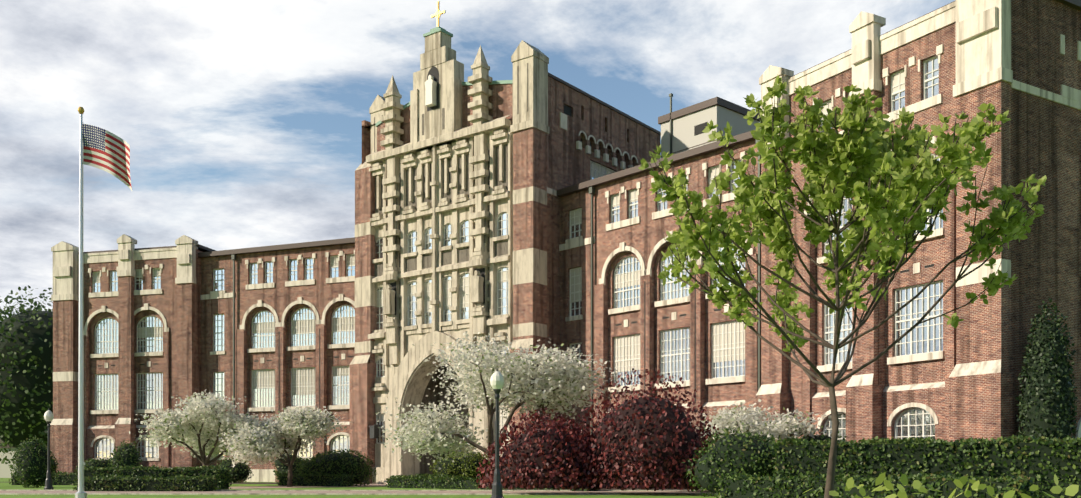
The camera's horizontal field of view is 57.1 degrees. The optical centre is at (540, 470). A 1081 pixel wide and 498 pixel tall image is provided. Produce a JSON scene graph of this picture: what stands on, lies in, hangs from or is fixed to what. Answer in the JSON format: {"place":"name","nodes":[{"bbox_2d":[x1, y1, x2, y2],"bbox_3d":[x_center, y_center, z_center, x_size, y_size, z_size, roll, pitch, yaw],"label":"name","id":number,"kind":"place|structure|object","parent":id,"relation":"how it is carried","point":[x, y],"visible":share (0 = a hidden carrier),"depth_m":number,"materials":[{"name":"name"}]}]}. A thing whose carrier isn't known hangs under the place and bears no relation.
{"place":"outdoors","nodes":[
{"label":"outdoors","id":0,"kind":"place"},
{"bbox_2d":[0,478,718,497],"bbox_3d":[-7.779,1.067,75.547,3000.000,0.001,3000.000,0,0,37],"label":"ground grass","id":1,"kind":"structure","parent":0,"point":[5,484],"depth_m":41.99,"materials":[{"name":"green plant"}]},
{"bbox_2d":[0,448,17,477],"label":"building","id":2,"kind":"structure","parent":1,"relation":"on","point":[5,471],"depth_m":138.82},
{"bbox_2d":[0,439,13,447],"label":"house roof","id":3,"kind":"structure","parent":2,"relation":"on","point":[7,446],"depth_m":138.42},
{"bbox_2d":[0,285,52,474],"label":"tree","id":4,"kind":"object","parent":1,"relation":"on","point":[45,356],"depth_m":124.90,"materials":[{"name":"green plant"}]},
{"bbox_2d":[11,435,57,487],"bbox_3d":[-30.837,-0.445,60.599,2.562,3.406,2.487,0,0,37],"label":"shrub","id":5,"kind":"object","parent":1,"relation":"on","point":[17,452],"depth_m":59.95,"materials":[{"name":"green plant"}]},
{"bbox_2d":[9,471,77,484],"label":"hedge","id":6,"kind":"object","parent":1,"relation":"on","point":[70,480],"depth_m":70.80,"materials":[{"name":"green plant"}]},
{"bbox_2d":[44,409,53,489],"bbox_3d":[-26.415,-1.132,53.410,0.469,4.398,0.469,0,0,37],"label":"lamp post","id":7,"kind":"object","parent":1,"relation":"on","point":[48,484],"visible":0.88,"depth_m":53.35,"materials":[{"name":"black metal"}]},
{"bbox_2d":[44,410,53,420],"bbox_3d":[-26.415,-2.930,53.410,0.489,0.606,0.489,0,0,37],"label":"lamp globe","id":8,"kind":"object","parent":7,"relation":"on","point":[48,415],"visible":0.92,"depth_m":53.25,"materials":[{"name":"white glass"}]},
{"bbox_2d":[75,114,86,497],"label":"flagpole","id":9,"kind":"object","parent":1,"relation":"on","point":[80,493],"visible":1,"depth_m":35.65,"materials":[{"name":"silver metal"}]},
{"bbox_2d":[78,107,83,113],"bbox_3d":[-16.503,-12.923,35.710,0.220,0.280,0.209,0,0,37],"label":"flagpole finial","id":10,"kind":"object","parent":9,"relation":"on","point":[80,110],"visible":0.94,"depth_m":35.64,"materials":[{"name":"gold metal"}]},
{"bbox_2d":[82,124,131,190],"bbox_3d":[-15.517,-11.202,35.649,1.598,2.462,1.112,0,0,37],"label":"american flag","id":11,"kind":"object","parent":9,"relation":"attached to","point":[106,150],"visible":1,"depth_m":35.66,"materials":[{"name":"multicoloured fabric"}]},
{"bbox_2d":[72,457,111,473],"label":"shrub","id":12,"kind":"object","parent":1,"relation":"on","point":[98,465],"depth_m":86.73,"materials":[{"name":"green plant"}]},
{"bbox_2d":[107,440,141,469],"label":"bush","id":13,"kind":"object","parent":1,"relation":"on","point":[132,449],"depth_m":55.93,"materials":[{"name":"green plant"}]},
{"bbox_2d":[50,234,201,474],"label":"building wing","id":14,"kind":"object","parent":1,"relation":"on","point":[178,306],"depth_m":94.05,"materials":[{"name":"brown brick"}]},
{"bbox_2d":[92,268,162,457],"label":"pavilion frame","id":15,"kind":"object","parent":14,"relation":"in","point":[145,380],"visible":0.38,"depth_m":94.90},
{"bbox_2d":[94,269,162,337],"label":"window blinds","id":16,"kind":"object","parent":14,"relation":"in","point":[141,332],"visible":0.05,"depth_m":94.15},
{"bbox_2d":[78,244,215,253],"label":"roof","id":17,"kind":"structure","parent":14,"relation":"on","point":[202,248],"depth_m":93.91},
{"bbox_2d":[84,464,231,489],"bbox_3d":[-20.543,0.451,53.250,7.300,1.544,5.730,0,0,37],"label":"hedge","id":18,"kind":"object","parent":1,"relation":"on","point":[153,467],"depth_m":52.50,"materials":[{"name":"green plant"}]},
{"bbox_2d":[126,389,267,469],"bbox_3d":[-21.927,-2.059,64.806,9.676,6.272,8.998,0,0,37],"label":"dogwood","id":19,"kind":"object","parent":1,"relation":"on","point":[179,421],"depth_m":63.37,"materials":[{"name":"white plant"}]},
{"bbox_2d":[216,456,253,482],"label":"shrub","id":20,"kind":"object","parent":1,"relation":"on","point":[244,474],"depth_m":83.59,"materials":[{"name":"green plant"}]},
{"bbox_2d":[200,244,354,481],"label":"brick wall","id":21,"kind":"structure","parent":1,"relation":"on","point":[320,294],"depth_m":89.86,"materials":[{"name":"brown brick"}]},
{"bbox_2d":[231,255,235,455],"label":"pipe","id":22,"kind":"object","parent":21,"relation":"attached to","point":[233,257],"visible":0.35,"depth_m":91.29,"materials":[{"name":"brown metal"}]},
{"bbox_2d":[198,237,354,257],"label":"wing roof","id":23,"kind":"structure","parent":21,"relation":"on","point":[323,243],"depth_m":89.36,"materials":[{"name":"metal"}]},
{"bbox_2d":[213,254,354,457],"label":"windows","id":24,"kind":"structure","parent":21,"relation":"in","point":[296,340],"depth_m":89.64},
{"bbox_2d":[215,255,354,439],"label":"window blinds","id":25,"kind":"object","parent":21,"relation":"in","point":[334,260],"visible":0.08,"depth_m":89.55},
{"bbox_2d":[212,403,352,486],"bbox_3d":[-17.090,-1.537,63.291,8.834,5.228,9.242,0,0,37],"label":"dogwood","id":26,"kind":"object","parent":1,"relation":"on","point":[290,426],"depth_m":62.00,"materials":[{"name":"white plant"}]},
{"bbox_2d":[271,451,304,479],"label":"shrub","id":27,"kind":"object","parent":1,"relation":"on","point":[281,466],"depth_m":80.60,"materials":[{"name":"green plant"}]},
{"bbox_2d":[0,484,711,493],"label":"walkway","id":28,"kind":"structure","parent":1,"relation":"on","point":[372,485],"depth_m":49.71,"materials":[{"name":"beige concrete"}]},
{"bbox_2d":[0,490,717,494],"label":"ground stone","id":29,"kind":"object","parent":1,"relation":"on","point":[356,493],"depth_m":43.37,"materials":[{"name":"grey stone"}]},
{"bbox_2d":[350,31,548,483],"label":"stone facade","id":30,"kind":"structure","parent":1,"relation":"on","point":[405,380],"depth_m":74.85,"materials":[{"name":"beige stone"}]},
{"bbox_2d":[425,75,436,106],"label":"marble statue","id":31,"kind":"object","parent":30,"relation":"on","point":[430,90],"visible":0.92,"depth_m":74.72,"materials":[{"name":"white stone"}]},
{"bbox_2d":[431,1,445,26],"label":"cross","id":32,"kind":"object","parent":30,"relation":"on","point":[437,14],"visible":0.94,"depth_m":75.48,"materials":[{"name":"gold metal"}]},
{"bbox_2d":[375,26,512,126],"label":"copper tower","id":33,"kind":"structure","parent":30,"relation":"on","point":[432,31],"depth_m":74.80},
{"bbox_2d":[429,450,489,479],"bbox_3d":[-4.747,0.006,61.987,3.778,2.827,4.118,0,0,37],"label":"shrub","id":34,"kind":"object","parent":1,"relation":"on","point":[455,466],"depth_m":60.85,"materials":[{"name":"green plant"}]},
{"bbox_2d":[385,474,601,490],"bbox_3d":[-3.195,0.706,55.601,15.839,0.998,2.336,0,0,37],"label":"hedge","id":35,"kind":"object","parent":1,"relation":"on","point":[451,483],"depth_m":57.29,"materials":[{"name":"green plant"}]},
{"bbox_2d":[375,331,618,469],"bbox_3d":[-2.864,-3.390,55.541,14.598,8.934,12.659,0,0,37],"label":"dogwood","id":36,"kind":"object","parent":1,"relation":"on","point":[550,376],"depth_m":54.73,"materials":[{"name":"white plant"}]},
{"bbox_2d":[490,369,503,497],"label":"lamp post","id":37,"kind":"object","parent":1,"relation":"on","point":[497,491],"visible":0.98,"depth_m":33.77,"materials":[{"name":"black metal"}]},
{"bbox_2d":[490,371,503,388],"bbox_3d":[-1.474,-3.070,33.838,0.506,0.627,0.506,0,0,37],"label":"lamp globe","id":38,"kind":"object","parent":37,"relation":"on","point":[497,380],"visible":0.92,"depth_m":33.67,"materials":[{"name":"white glass"}]},
{"bbox_2d":[476,408,620,491],"bbox_3d":[0.406,-0.953,44.685,6.419,3.732,6.260,0,0,37],"label":"bush","id":39,"kind":"object","parent":1,"relation":"on","point":[553,426],"depth_m":43.02,"materials":[{"name":"red plant"}]},
{"bbox_2d":[559,139,761,437],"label":"facade","id":40,"kind":"object","parent":1,"relation":"on","point":[645,235],"depth_m":65.99,"materials":[{"name":"brown brick"}]},
{"bbox_2d":[556,129,755,196],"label":"wing roof","id":41,"kind":"structure","parent":40,"relation":"on","point":[676,158],"depth_m":65.23,"materials":[{"name":"metal"}]},
{"bbox_2d":[570,159,744,427],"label":"window frames","id":42,"kind":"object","parent":40,"relation":"in","point":[670,330],"visible":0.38,"depth_m":65.60,"materials":[{"name":"white metal"}]},
{"bbox_2d":[571,167,744,371],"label":"window blinds","id":43,"kind":"object","parent":40,"relation":"in","point":[712,173],"visible":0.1,"depth_m":67.57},
{"bbox_2d":[589,140,760,431],"bbox_3d":[8.303,-9.508,64.324,0.300,20.550,14.370,0,0,-42],"label":"pipe","id":44,"kind":"object","parent":40,"relation":"attached to","point":[591,190],"visible":0.5,"depth_m":64.22,"materials":[{"name":"brown metal"}]},
{"bbox_2d":[661,105,758,157],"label":"penthouse","id":45,"kind":"object","parent":40,"relation":"on","point":[683,137],"visible":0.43,"depth_m":72.03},
{"bbox_2d":[694,122,707,135],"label":"penthouse window","id":46,"kind":"structure","parent":45,"relation":"in","point":[699,129],"depth_m":71.39,"materials":[{"name":"grey glass"}]},
{"bbox_2d":[658,97,759,156],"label":"penthouse roof","id":47,"kind":"structure","parent":45,"relation":"on","point":[726,104],"depth_m":71.71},
{"bbox_2d":[681,427,776,496],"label":"shrub","id":48,"kind":"object","parent":1,"relation":"on","point":[704,468],"depth_m":38.77,"materials":[{"name":"green plant"}]},
{"bbox_2d":[791,428,845,441],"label":"shrub","id":49,"kind":"object","parent":1,"relation":"on","point":[816,438],"depth_m":48.13,"materials":[{"name":"green plant"}]},
{"bbox_2d":[638,75,1046,497],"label":"maple","id":50,"kind":"object","parent":1,"relation":"on","point":[872,148],"depth_m":15.21,"materials":[{"name":"green plant"}]},
{"bbox_2d":[714,470,1040,497],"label":"hedge","id":51,"kind":"object","parent":1,"relation":"on","point":[926,477],"depth_m":30.87,"materials":[{"name":"green plant"}]},
{"bbox_2d":[756,0,1080,442],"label":"building wing","id":52,"kind":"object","parent":1,"relation":"on","point":[984,406],"depth_m":47.34,"materials":[{"name":"brown brick"}]},
{"bbox_2d":[822,72,904,119],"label":"window blinds","id":53,"kind":"object","parent":52,"relation":"in","point":[895,83],"depth_m":50.36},
{"bbox_2d":[794,0,955,75],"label":"coping","id":54,"kind":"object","parent":52,"relation":"on","point":[882,34],"depth_m":50.57,"materials":[{"name":"beige stone"}]},
{"bbox_2d":[820,56,942,439],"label":"windows","id":55,"kind":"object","parent":52,"relation":"in","point":[928,325],"visible":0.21,"depth_m":49.88,"materials":[{"name":"white glass"}]},
{"bbox_2d":[771,435,1080,497],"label":"hedge","id":56,"kind":"object","parent":1,"relation":"on","point":[933,468],"depth_m":33.84,"materials":[{"name":"green plant"}]},
{"bbox_2d":[803,472,1078,497],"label":"leaves","id":57,"kind":"object","parent":1,"relation":"on","point":[1071,490],"visible":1,"depth_m":8.67,"materials":[{"name":"green plant"}]},
{"bbox_2d":[1011,0,1080,434],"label":"brick wall","id":58,"kind":"structure","parent":1,"relation":"on","point":[1026,166],"depth_m":45.95,"materials":[{"name":"brown brick"}]},
{"bbox_2d":[1055,0,1080,10],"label":"pavilion roof","id":59,"kind":"structure","parent":58,"relation":"on","point":[1075,4],"depth_m":46.83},
{"bbox_2d":[1075,418,1080,437],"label":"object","id":60,"kind":"object","parent":58,"relation":"in","point":[1078,433],"visible":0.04,"depth_m":47.26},
{"bbox_2d":[1016,297,1077,442],"bbox_3d":[22.211,-2.980,43.633,2.493,9.302,2.874,0,0,37],"label":"arborvitae","id":61,"kind":"object","parent":1,"relation":"on","point":[1021,411],"depth_m":42.98,"materials":[{"name":"green plant"}]},
{"bbox_2d":[11,482,708,491],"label":"soil","id":62,"kind":"structure","parent":0,"point":[599,489],"depth_m":57.88,"materials":[{"name":"brown soil"}]},
{"bbox_2d":[51,454,58,474],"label":"shrub","id":63,"kind":"object","parent":62,"relation":"on","point":[57,464],"depth_m":89.68,"materials":[{"name":"green plant"}]},
{"bbox_2d":[73,474,215,490],"bbox_3d":[-20.102,0.688,50.600,6.409,1.027,5.035,0,0,37],"label":"hedge","id":64,"kind":"object","parent":62,"relation":"on","point":[168,478],"depth_m":50.09,"materials":[{"name":"green plant"}]},
{"bbox_2d":[276,472,354,486],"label":"hedge","id":65,"kind":"object","parent":62,"relation":"on","point":[311,475],"depth_m":65.82,"materials":[{"name":"green plant"}]},
{"bbox_2d":[294,448,377,485],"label":"shrub","id":66,"kind":"object","parent":62,"relation":"on","point":[320,455],"depth_m":66.50,"materials":[{"name":"green plant"}]},
{"bbox_2d":[390,473,458,479],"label":"hedge","id":67,"kind":"object","parent":62,"relation":"on","point":[426,475],"depth_m":60.66,"materials":[{"name":"green plant"}]},
{"bbox_2d":[690,399,830,447],"bbox_3d":[10.708,-1.272,49.766,8.084,4.697,7.322,0,0,37],"label":"flowering shrub","id":68,"kind":"object","parent":62,"relation":"on","point":[750,418],"depth_m":48.29,"materials":[{"name":"white plant"}]},
{"bbox_2d":[0,0,954,317],"label":"sky","id":69,"kind":"structure","parent":0,"point":[240,121],"materials":[{"name":"blue"}]},
{"bbox_2d":[350,63,659,483],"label":"tower","id":70,"kind":"structure","parent":0,"point":[529,217],"depth_m":75.45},
{"bbox_2d":[369,424,379,437],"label":"wall lantern","id":71,"kind":"object","parent":70,"relation":"attached to","point":[374,431],"visible":1,"depth_m":78.74,"materials":[{"name":"grey metal"}]},
{"bbox_2d":[376,212,507,451],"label":"windows","id":72,"kind":"structure","parent":70,"relation":"in","point":[447,288],"depth_m":75.38,"materials":[{"name":"white glass"}]},
{"bbox_2d":[377,271,507,430],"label":"window blinds","id":73,"kind":"object","parent":70,"relation":"in","point":[414,290],"visible":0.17,"depth_m":75.15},
{"bbox_2d":[547,76,659,422],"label":"brick wall","id":74,"kind":"structure","parent":70,"relation":"attached to","point":[568,163],"depth_m":73.72,"materials":[{"name":"brown brick"}]},
{"bbox_2d":[590,160,615,179],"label":"window","id":75,"kind":"structure","parent":74,"relation":"in","point":[598,169],"depth_m":76.74,"materials":[{"name":"grey glass"}]},
{"bbox_2d":[548,72,660,135],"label":"tower roof","id":76,"kind":"structure","parent":74,"relation":"on","point":[601,102],"depth_m":76.58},
{"bbox_2d":[566,368,719,491],"bbox_3d":[4.711,-1.828,44.541,7.789,5.399,6.610,0,0,37],"label":"bush","id":77,"kind":"object","parent":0,"point":[662,477],"depth_m":42.29,"materials":[{"name":"red plant"}]},
{"bbox_2d":[669,93,672,153],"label":"rooftop vent pipe","id":78,"kind":"object","parent":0,"point":[670,95],"visible":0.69,"depth_m":73.23,"materials":[{"name":"grey metal"}]}
]}

